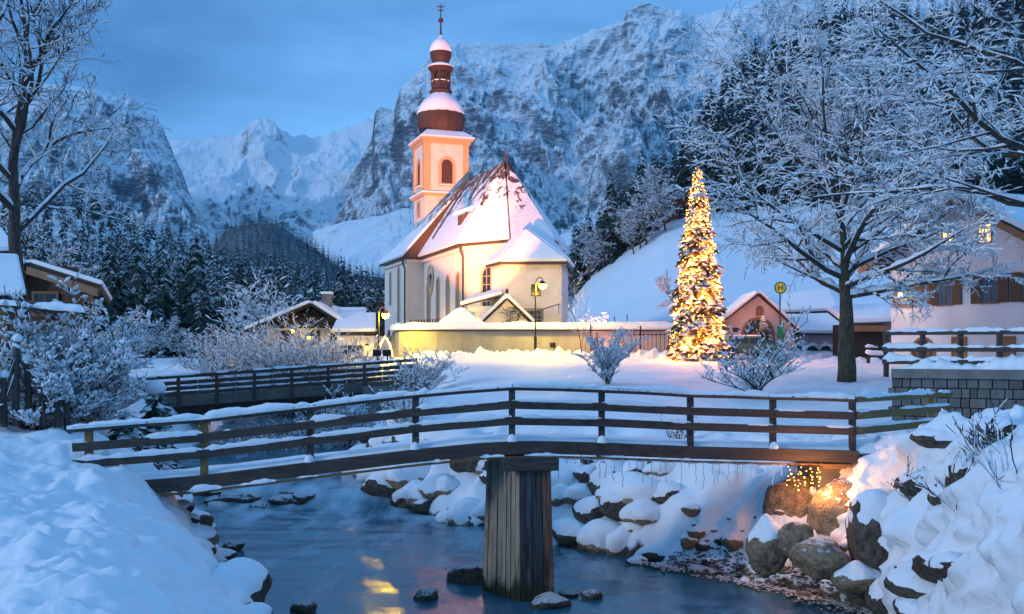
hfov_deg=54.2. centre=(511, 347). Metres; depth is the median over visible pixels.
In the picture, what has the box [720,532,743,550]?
stone
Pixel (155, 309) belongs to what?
spruce
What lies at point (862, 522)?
boulder
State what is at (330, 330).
window
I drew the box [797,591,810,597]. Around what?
stone
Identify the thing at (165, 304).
spruce
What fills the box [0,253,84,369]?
house
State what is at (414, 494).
stone
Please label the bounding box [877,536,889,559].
stone
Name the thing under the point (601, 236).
frosted tree
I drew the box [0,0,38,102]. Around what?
deciduous tree
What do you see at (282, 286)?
spruce
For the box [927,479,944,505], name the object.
stone
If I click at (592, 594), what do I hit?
boulder
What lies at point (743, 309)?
gatehouse
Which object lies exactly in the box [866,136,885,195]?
spruce
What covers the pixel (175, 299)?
spruce
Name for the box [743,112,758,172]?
spruce
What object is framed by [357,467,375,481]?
stone
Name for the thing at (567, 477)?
stone
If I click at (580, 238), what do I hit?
spruce
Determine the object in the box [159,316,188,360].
frosted tree
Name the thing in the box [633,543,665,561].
boulder
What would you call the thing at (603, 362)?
shrub
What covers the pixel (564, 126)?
mountain range
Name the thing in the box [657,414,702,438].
shrub
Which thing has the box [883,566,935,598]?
stone
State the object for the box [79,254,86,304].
spruce
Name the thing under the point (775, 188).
spruce
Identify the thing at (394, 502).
stone
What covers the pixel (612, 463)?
stone
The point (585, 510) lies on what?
stone
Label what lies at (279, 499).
rock
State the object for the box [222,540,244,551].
boulder
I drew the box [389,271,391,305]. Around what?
window
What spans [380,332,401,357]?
ramp wall
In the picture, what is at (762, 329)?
garden spruce
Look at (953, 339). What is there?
door
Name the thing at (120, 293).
spruce
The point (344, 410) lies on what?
shrub
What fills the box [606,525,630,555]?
boulder
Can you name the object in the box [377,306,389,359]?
street lamp
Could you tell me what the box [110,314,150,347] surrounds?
frosted tree
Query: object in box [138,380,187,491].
young spruce
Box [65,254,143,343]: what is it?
frosted tree
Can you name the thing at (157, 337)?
frosted tree
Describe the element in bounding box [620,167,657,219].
frosted tree
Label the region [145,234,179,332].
spruce
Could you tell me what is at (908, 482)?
stone
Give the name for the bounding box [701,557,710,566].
stone
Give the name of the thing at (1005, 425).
stone
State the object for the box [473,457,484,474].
stone
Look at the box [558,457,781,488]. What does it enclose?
icicle lights
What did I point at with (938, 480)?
shrub
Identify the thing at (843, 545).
stone
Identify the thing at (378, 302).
spruce
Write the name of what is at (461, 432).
stone
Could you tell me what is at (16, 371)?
garden fence
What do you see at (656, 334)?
iron fence
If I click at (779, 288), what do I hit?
bus stop sign
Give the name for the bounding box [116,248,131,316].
spruce
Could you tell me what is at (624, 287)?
snow hillside
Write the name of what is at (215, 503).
rock
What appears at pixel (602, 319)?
shrub
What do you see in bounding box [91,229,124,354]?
spruce
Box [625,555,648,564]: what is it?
boulder
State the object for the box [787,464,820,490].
icicle lights
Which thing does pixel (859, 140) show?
spruce
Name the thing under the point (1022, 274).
window
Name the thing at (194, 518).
stone
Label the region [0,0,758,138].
sky
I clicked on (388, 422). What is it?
stone
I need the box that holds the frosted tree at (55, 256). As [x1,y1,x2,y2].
[0,208,105,328]
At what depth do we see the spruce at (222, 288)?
183.37 m
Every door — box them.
[910,337,935,364]
[951,337,966,357]
[1003,336,1015,356]
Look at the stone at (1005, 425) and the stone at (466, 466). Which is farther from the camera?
the stone at (466, 466)
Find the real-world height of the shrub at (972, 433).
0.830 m
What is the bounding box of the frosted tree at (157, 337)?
[150,318,174,357]
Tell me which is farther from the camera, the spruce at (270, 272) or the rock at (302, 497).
the spruce at (270, 272)
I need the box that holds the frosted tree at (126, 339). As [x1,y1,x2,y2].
[109,322,146,351]
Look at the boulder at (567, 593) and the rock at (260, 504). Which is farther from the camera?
the rock at (260, 504)
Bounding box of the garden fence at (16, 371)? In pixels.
[0,333,73,433]
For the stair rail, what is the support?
attached to the gable porch
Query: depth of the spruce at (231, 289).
171.50 m
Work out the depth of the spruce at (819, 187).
193.54 m
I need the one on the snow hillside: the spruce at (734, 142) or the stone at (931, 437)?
the spruce at (734, 142)
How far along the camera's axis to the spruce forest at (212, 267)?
403.33 m
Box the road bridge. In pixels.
[124,358,417,425]
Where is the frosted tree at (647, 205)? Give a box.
[625,178,674,244]
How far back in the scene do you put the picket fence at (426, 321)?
80.38 m
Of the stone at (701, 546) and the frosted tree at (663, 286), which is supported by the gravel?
the stone at (701, 546)
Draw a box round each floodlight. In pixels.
[373,350,380,359]
[382,350,390,359]
[550,343,555,349]
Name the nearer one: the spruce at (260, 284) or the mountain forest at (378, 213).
the spruce at (260, 284)
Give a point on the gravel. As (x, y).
(829, 601)
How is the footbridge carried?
on the ground
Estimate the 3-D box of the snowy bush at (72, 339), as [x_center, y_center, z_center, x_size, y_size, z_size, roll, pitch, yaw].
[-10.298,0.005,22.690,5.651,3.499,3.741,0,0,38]
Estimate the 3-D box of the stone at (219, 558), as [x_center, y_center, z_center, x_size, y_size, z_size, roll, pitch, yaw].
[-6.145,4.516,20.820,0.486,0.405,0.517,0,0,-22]
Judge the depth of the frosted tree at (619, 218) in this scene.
193.05 m
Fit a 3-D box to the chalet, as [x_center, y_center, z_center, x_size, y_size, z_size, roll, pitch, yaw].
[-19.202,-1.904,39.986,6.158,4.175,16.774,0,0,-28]
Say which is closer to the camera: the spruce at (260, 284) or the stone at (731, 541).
the stone at (731, 541)
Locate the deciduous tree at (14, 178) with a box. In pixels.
[0,0,170,331]
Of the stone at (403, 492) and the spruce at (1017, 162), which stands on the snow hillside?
the spruce at (1017, 162)
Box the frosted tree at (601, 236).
[585,226,615,264]
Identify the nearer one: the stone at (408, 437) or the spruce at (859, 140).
the stone at (408, 437)
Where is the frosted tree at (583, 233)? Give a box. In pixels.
[566,220,610,280]
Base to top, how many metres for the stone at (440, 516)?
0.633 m
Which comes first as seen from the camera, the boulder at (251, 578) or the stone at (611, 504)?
the boulder at (251, 578)
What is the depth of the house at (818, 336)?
76.95 m
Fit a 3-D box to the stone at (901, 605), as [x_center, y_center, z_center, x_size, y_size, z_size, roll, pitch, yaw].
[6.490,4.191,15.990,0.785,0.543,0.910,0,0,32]
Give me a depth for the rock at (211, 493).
32.77 m
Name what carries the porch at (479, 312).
attached to the church
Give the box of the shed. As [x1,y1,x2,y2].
[827,303,890,359]
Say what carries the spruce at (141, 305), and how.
on the snow hillside
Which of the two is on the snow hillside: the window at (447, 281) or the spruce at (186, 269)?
the spruce at (186, 269)
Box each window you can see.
[32,291,59,315]
[59,291,83,315]
[279,330,290,344]
[307,330,319,343]
[330,330,342,344]
[339,345,351,358]
[351,345,362,358]
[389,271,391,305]
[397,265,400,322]
[426,279,430,322]
[436,277,439,321]
[445,274,449,315]
[455,272,459,308]
[480,266,490,305]
[901,286,916,307]
[936,279,952,305]
[941,227,954,247]
[977,223,991,243]
[981,275,998,303]
[1021,273,1023,302]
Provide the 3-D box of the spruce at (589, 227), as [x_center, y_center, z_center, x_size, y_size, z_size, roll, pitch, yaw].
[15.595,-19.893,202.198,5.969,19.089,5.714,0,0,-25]
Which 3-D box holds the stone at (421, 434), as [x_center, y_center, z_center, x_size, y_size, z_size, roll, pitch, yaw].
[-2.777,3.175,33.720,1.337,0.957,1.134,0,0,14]
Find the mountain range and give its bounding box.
[0,0,1004,272]
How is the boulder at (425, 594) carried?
in the river water
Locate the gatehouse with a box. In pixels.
[717,291,801,356]
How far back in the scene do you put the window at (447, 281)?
92.96 m
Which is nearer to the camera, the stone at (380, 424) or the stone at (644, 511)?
the stone at (644, 511)
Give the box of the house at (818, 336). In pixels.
[781,289,838,350]
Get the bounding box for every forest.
[0,174,384,323]
[142,202,413,241]
[202,211,384,297]
[580,0,1023,249]
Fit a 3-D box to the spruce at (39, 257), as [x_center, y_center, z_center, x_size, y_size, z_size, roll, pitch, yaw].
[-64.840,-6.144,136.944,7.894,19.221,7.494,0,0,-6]
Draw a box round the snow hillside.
[0,3,1023,370]
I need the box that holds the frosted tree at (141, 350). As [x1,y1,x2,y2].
[126,331,148,360]
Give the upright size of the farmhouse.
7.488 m
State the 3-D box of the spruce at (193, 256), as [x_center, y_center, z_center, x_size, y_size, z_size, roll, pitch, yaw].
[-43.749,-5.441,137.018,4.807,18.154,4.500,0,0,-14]
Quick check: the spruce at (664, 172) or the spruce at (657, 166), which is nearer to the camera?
the spruce at (664, 172)
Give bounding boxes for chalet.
[0,259,111,344]
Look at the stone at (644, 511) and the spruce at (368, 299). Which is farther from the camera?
the spruce at (368, 299)
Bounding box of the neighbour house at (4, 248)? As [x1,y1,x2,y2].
[0,227,77,272]
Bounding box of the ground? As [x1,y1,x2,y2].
[0,346,1023,613]
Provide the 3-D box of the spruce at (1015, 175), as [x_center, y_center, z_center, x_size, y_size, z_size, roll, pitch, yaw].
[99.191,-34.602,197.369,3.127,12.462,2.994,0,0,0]
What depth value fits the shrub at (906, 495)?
18.27 m
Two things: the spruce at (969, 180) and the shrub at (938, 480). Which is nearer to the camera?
the shrub at (938, 480)
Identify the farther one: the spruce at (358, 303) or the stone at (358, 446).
the spruce at (358, 303)
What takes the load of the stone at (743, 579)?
on the gravel
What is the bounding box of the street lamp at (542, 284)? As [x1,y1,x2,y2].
[534,277,545,350]
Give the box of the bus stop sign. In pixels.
[774,281,786,358]
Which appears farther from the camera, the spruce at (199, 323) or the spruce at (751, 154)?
the spruce at (751, 154)
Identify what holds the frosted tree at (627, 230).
on the snow hillside
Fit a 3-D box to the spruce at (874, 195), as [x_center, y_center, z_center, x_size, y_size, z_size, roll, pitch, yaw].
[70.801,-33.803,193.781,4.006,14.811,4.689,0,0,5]
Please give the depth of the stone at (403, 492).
30.83 m
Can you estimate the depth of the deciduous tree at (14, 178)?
33.20 m
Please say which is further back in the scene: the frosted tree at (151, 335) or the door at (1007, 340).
the frosted tree at (151, 335)
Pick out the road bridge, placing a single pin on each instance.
(201, 401)
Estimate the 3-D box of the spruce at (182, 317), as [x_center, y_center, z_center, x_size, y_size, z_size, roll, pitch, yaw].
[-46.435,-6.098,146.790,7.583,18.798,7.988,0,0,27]
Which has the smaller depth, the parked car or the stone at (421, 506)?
the stone at (421, 506)
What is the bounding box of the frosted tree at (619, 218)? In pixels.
[606,209,626,252]
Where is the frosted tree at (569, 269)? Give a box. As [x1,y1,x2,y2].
[564,252,583,293]
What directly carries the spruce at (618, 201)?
on the snow hillside
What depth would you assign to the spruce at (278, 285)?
171.32 m
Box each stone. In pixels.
[178,499,194,512]
[183,491,193,503]
[189,513,199,523]
[190,523,219,545]
[191,510,213,526]
[197,537,216,554]
[215,555,227,561]
[220,548,237,559]
[227,587,253,602]
[228,590,250,604]
[245,602,272,613]
[349,443,366,449]
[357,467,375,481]
[359,439,368,443]
[360,471,395,497]
[366,438,373,446]
[368,422,385,438]
[373,426,387,444]
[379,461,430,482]
[382,436,391,443]
[386,404,411,425]
[387,464,408,489]
[390,489,405,506]
[391,433,411,442]
[394,480,421,507]
[399,415,434,422]
[400,434,411,440]
[406,482,423,505]
[411,432,426,438]
[411,498,431,513]
[417,473,455,498]
[425,430,447,439]
[435,510,447,522]
[436,475,457,494]
[441,428,484,439]
[446,497,481,525]
[449,456,481,472]
[469,517,484,525]
[472,498,485,521]
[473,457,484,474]
[479,472,485,483]
[481,460,486,470]
[551,470,575,485]
[551,483,568,506]
[552,516,584,546]
[553,537,560,545]
[559,458,569,463]
[563,483,591,504]
[572,495,604,523]
[573,464,595,482]
[576,518,620,553]
[580,455,604,464]
[587,465,620,494]
[593,482,601,495]
[595,471,658,503]
[596,459,623,468]
[599,490,626,520]
[619,498,659,524]
[621,460,645,472]
[622,522,643,532]
[641,462,673,475]
[645,457,682,467]
[651,480,683,504]
[679,532,699,549]
[681,503,700,516]
[687,526,705,538]
[695,541,709,550]
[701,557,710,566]
[715,536,721,545]
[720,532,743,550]
[739,576,750,582]
[774,509,784,515]
[778,559,793,573]
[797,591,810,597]
[839,539,847,551]
[844,499,851,509]
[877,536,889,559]
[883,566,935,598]
[892,596,917,613]
[893,473,905,488]
[894,560,912,567]
[899,469,929,496]
[909,427,953,448]
[911,548,937,583]
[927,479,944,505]
[928,551,961,581]
[944,475,951,487]
[948,451,979,482]
[970,418,986,426]
[975,416,1019,440]
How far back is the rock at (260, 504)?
31.59 m
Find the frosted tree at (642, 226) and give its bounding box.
[616,205,663,248]
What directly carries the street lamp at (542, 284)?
on the ground
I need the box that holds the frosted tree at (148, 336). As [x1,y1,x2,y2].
[134,321,162,357]
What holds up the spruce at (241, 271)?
on the snow hillside
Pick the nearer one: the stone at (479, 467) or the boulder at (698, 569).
the boulder at (698, 569)
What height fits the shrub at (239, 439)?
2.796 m
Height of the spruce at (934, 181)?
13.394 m
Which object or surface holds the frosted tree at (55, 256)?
on the ground
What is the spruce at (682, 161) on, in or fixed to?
on the snow hillside
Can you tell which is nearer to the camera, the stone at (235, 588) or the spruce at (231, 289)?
the stone at (235, 588)
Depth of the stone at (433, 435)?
32.42 m
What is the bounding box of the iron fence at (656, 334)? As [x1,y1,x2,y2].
[596,326,672,352]
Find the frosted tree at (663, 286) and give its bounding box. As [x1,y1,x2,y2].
[654,269,680,308]
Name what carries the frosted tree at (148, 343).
on the snow hillside
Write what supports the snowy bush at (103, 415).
on the ground
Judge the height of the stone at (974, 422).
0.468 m
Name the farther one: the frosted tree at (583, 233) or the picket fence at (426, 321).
the frosted tree at (583, 233)
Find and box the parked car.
[726,335,781,357]
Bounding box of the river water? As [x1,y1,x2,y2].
[177,409,857,613]
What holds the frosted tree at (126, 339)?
on the snow hillside
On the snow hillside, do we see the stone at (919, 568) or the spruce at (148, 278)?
the spruce at (148, 278)
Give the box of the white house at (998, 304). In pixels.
[857,191,1023,368]
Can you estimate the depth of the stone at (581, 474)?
26.77 m
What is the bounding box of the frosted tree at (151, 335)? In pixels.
[148,332,165,354]
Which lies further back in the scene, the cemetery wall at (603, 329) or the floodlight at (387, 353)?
the cemetery wall at (603, 329)
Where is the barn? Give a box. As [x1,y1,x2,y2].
[332,307,388,366]
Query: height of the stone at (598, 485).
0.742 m
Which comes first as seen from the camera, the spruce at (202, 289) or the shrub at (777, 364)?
the shrub at (777, 364)
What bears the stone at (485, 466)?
on the ground
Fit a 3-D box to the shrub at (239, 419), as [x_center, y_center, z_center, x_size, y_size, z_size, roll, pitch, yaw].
[-16.464,3.072,59.794,5.884,4.015,6.390,0,0,0]
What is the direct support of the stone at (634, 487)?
on the ground
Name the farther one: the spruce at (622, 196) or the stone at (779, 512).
the spruce at (622, 196)
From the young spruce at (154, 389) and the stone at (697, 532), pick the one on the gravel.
the stone at (697, 532)
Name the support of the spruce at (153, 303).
on the snow hillside
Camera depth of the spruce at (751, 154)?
194.22 m
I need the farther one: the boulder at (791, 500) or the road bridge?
the road bridge
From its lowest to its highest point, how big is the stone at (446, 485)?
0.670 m
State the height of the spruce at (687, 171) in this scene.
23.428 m
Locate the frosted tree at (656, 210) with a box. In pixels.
[640,173,682,233]
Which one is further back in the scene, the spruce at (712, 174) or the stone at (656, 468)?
the spruce at (712, 174)
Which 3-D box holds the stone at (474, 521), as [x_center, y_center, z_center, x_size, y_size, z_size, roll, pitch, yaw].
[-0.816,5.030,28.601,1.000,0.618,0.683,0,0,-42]
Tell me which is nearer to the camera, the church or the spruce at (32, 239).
the church
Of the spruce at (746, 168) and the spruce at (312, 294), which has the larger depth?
the spruce at (746, 168)
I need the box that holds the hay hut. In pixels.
[660,185,686,222]
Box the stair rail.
[500,303,559,322]
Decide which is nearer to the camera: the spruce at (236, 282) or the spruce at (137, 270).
the spruce at (137, 270)
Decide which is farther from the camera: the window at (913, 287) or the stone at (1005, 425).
the window at (913, 287)
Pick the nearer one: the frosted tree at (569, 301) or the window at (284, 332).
the window at (284, 332)
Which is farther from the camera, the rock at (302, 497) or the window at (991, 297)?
the window at (991, 297)
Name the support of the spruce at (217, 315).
on the snow hillside
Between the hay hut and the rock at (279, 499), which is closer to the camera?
the rock at (279, 499)
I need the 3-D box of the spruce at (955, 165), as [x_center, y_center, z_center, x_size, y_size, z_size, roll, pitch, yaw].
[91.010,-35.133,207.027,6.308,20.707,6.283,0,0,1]
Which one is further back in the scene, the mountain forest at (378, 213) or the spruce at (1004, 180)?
the mountain forest at (378, 213)
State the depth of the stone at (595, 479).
26.03 m
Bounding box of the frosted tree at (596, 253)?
[584,240,605,274]
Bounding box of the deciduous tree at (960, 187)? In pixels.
[749,0,1023,249]
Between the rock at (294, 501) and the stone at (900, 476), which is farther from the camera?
the rock at (294, 501)
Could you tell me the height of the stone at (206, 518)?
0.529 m
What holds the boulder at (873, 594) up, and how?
on the ground
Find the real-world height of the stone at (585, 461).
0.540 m
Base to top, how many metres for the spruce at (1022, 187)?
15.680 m
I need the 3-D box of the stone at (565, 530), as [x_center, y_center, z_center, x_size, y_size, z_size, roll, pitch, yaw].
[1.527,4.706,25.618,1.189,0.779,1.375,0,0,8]
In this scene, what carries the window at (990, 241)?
in the white house at (998, 304)
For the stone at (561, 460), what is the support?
on the ground
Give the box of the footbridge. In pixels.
[66,380,952,601]
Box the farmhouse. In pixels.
[245,291,376,357]
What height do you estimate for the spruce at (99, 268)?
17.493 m
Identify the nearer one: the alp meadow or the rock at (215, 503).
the rock at (215, 503)
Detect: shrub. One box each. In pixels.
[171,312,283,390]
[180,367,266,422]
[188,303,393,416]
[205,262,334,378]
[208,419,332,452]
[283,412,365,448]
[296,384,378,443]
[368,360,438,426]
[394,346,469,390]
[549,256,594,352]
[567,310,608,329]
[570,326,649,383]
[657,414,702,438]
[695,303,811,390]
[886,463,924,501]
[904,442,978,511]
[945,398,1016,488]
[949,411,1003,455]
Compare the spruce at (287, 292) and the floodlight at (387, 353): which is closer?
the floodlight at (387, 353)
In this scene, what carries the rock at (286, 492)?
in the river water
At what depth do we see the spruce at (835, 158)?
201.27 m
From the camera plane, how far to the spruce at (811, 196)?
191.36 m
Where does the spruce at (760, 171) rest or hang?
on the snow hillside
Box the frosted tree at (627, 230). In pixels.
[612,206,637,253]
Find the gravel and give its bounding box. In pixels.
[626,518,873,613]
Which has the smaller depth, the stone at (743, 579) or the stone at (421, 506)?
the stone at (743, 579)
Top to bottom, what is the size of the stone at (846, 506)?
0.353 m
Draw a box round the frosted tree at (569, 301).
[568,293,576,309]
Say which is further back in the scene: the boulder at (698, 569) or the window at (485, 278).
the window at (485, 278)
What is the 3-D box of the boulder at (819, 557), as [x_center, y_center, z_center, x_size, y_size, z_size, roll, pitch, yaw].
[5.941,4.043,19.372,1.121,0.792,1.316,0,0,-4]
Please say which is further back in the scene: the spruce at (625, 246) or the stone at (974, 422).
the spruce at (625, 246)
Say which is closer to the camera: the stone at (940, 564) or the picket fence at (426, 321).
the stone at (940, 564)
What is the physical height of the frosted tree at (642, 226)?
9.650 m
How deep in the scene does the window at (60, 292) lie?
36.14 m
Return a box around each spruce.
[25,221,40,260]
[30,234,41,260]
[38,233,48,262]
[70,232,91,343]
[75,233,86,272]
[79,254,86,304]
[81,243,90,275]
[84,273,100,343]
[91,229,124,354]
[93,254,103,279]
[99,235,122,323]
[101,224,128,320]
[108,409,162,469]
[116,244,130,298]
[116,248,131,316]
[124,227,149,349]
[130,275,154,357]
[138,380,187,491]
[140,248,153,308]
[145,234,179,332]
[147,286,157,328]
[148,263,160,311]
[148,282,169,357]
[150,246,155,293]
[154,241,173,348]
[165,280,184,355]
[168,252,180,305]
[171,218,216,356]
[171,245,185,311]
[177,242,214,348]
[181,233,216,345]
[181,247,203,309]
[182,250,206,335]
[187,287,209,358]
[205,284,216,345]
[211,269,226,344]
[213,266,228,328]
[219,252,247,343]
[223,264,236,344]
[235,253,247,300]
[243,260,257,320]
[248,267,269,342]
[263,250,278,315]
[268,266,283,315]
[278,272,285,304]
[281,261,294,308]
[302,272,309,300]
[306,262,318,301]
[332,250,350,306]
[344,264,359,306]
[354,274,362,306]
[361,268,379,335]
[373,277,384,335]
[380,274,384,318]
[566,216,586,300]
[567,225,578,287]
[579,218,584,265]
[582,204,597,282]
[585,226,596,279]
[587,168,624,277]
[615,182,622,220]
[619,180,628,209]
[620,182,632,251]
[625,143,656,249]
[625,171,633,208]
[646,152,658,228]
[651,150,660,182]
[655,148,670,228]
[674,115,688,187]
[676,112,706,217]
[704,134,724,211]
[715,123,726,188]
[723,118,757,211]
[725,125,738,197]
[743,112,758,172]
[748,129,763,206]
[753,316,774,356]
[757,110,771,202]
[759,118,789,206]
[781,99,801,202]
[796,138,816,207]
[812,133,830,204]
[827,135,842,192]
[835,108,872,203]
[844,110,866,176]
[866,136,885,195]
[870,150,884,197]
[886,108,903,198]
[904,142,922,202]
[925,163,940,201]
[939,125,955,183]
[951,129,958,168]
[954,126,973,183]
[970,127,982,184]
[973,102,999,188]
[991,123,1015,193]
[1003,119,1020,184]
[1005,132,1021,185]
[1009,148,1021,193]
[1017,168,1023,193]
[1018,141,1023,192]
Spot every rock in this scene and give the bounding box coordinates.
[198,490,223,495]
[203,495,219,503]
[206,501,227,506]
[219,492,233,501]
[232,491,261,502]
[249,501,266,507]
[268,494,293,504]
[279,490,294,493]
[292,492,315,502]
[292,499,303,504]
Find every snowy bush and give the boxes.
[0,269,163,423]
[0,329,112,430]
[79,340,148,422]
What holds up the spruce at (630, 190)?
on the snow hillside
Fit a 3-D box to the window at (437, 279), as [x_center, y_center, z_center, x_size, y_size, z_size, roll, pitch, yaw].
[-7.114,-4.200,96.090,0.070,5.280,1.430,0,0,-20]
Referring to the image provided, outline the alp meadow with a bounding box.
[352,270,384,276]
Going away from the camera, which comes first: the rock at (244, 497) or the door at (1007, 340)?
the rock at (244, 497)
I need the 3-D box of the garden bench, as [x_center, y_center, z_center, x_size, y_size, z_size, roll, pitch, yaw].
[23.381,0.423,64.059,1.549,1.356,0.617,0,0,0]
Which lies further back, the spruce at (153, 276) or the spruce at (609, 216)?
the spruce at (609, 216)
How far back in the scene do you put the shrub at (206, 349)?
76.67 m
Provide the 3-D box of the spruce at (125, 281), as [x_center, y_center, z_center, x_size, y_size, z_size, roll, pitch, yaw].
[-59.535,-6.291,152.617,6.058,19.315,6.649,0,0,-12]
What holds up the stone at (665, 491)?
on the ground
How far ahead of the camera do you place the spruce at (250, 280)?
177.28 m
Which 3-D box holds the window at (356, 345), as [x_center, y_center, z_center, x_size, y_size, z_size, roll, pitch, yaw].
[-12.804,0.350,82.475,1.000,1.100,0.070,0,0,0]
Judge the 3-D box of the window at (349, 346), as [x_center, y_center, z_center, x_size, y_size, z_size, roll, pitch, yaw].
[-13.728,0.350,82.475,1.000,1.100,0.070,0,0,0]
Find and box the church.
[378,4,574,342]
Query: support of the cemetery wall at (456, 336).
on the ground
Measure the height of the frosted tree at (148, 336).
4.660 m
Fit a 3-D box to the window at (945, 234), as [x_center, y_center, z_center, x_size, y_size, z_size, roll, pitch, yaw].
[23.743,-6.000,54.400,0.374,1.060,0.828,0,0,-5]
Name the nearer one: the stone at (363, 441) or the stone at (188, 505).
the stone at (188, 505)
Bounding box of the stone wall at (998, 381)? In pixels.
[888,353,1023,420]
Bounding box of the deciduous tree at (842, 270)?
[648,0,1023,382]
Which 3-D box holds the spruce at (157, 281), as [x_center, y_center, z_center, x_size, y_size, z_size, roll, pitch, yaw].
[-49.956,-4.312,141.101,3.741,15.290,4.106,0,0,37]
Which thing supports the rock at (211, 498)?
in the river water
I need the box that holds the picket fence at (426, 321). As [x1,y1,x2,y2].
[410,319,438,322]
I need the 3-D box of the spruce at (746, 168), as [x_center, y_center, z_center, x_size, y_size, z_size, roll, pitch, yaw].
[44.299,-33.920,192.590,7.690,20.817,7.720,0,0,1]
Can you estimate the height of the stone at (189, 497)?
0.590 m
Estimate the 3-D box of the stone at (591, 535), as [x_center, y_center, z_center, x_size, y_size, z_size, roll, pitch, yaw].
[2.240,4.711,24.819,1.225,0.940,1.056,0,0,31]
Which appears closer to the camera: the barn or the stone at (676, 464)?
the stone at (676, 464)
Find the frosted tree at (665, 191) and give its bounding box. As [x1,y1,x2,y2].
[635,164,683,230]
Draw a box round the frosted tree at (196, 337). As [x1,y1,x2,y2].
[174,328,200,361]
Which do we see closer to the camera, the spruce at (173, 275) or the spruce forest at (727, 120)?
the spruce at (173, 275)
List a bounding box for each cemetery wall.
[390,321,589,356]
[590,321,674,352]
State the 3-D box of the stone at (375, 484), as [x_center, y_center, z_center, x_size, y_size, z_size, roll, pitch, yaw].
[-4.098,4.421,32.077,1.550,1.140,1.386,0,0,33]
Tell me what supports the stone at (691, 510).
on the ground
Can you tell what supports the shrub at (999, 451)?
on the ground
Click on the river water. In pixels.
(343, 544)
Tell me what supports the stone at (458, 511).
on the ground
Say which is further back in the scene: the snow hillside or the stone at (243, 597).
the snow hillside
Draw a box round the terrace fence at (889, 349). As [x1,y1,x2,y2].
[882,326,1023,376]
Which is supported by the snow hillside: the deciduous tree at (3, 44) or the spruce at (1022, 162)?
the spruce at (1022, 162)
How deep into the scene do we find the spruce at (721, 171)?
203.83 m
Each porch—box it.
[460,289,503,322]
[480,296,534,322]
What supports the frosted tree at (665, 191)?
on the snow hillside
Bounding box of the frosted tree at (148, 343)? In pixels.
[135,321,155,357]
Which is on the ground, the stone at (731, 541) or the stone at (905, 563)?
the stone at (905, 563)
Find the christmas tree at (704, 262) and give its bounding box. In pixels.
[665,165,733,360]
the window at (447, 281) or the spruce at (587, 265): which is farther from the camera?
the spruce at (587, 265)
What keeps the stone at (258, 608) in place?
on the ground
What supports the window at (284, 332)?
in the farmhouse
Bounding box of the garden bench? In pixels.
[865,344,882,362]
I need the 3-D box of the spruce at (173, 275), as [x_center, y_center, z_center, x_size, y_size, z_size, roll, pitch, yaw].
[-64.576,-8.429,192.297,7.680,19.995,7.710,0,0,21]
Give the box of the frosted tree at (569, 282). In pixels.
[568,273,580,294]
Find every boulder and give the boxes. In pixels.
[211,557,271,602]
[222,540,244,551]
[290,600,316,613]
[413,588,438,601]
[446,564,482,584]
[530,591,571,609]
[558,589,578,596]
[580,589,602,599]
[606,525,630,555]
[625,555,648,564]
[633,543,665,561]
[685,564,720,576]
[745,513,787,578]
[762,474,812,517]
[777,522,813,558]
[788,536,850,579]
[806,478,852,536]
[830,560,881,597]
[845,489,888,570]
[864,578,887,613]
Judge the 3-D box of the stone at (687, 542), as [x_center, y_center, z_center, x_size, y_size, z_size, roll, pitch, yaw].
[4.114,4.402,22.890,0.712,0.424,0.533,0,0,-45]
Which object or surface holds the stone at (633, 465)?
on the ground
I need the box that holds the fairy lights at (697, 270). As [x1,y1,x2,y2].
[669,167,728,356]
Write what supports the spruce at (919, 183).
on the snow hillside
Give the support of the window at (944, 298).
in the white house at (998, 304)
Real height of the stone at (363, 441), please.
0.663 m
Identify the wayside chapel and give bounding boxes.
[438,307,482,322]
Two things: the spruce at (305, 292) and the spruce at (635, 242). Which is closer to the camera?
the spruce at (305, 292)
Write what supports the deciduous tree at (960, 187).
on the ground
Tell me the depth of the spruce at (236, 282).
166.89 m
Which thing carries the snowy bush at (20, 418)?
on the ground
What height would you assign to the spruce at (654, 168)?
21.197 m
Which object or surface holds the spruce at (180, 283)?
on the snow hillside
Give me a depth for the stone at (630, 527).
24.19 m
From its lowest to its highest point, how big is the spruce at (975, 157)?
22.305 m
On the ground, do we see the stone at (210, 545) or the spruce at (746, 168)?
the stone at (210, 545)
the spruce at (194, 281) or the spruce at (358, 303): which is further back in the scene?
the spruce at (358, 303)
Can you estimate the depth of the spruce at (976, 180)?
191.62 m
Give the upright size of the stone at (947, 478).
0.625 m
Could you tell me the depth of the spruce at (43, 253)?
151.01 m
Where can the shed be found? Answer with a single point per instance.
(872, 322)
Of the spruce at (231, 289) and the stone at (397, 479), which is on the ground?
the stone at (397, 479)
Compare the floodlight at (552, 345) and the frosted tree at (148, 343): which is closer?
the floodlight at (552, 345)
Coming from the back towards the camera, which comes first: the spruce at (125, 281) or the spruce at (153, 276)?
the spruce at (153, 276)
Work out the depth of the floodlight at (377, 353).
61.39 m
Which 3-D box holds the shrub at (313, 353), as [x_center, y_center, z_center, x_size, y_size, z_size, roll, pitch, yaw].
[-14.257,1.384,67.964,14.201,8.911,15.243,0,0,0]
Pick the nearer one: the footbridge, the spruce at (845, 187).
the footbridge
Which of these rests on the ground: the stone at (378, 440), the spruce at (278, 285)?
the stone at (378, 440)

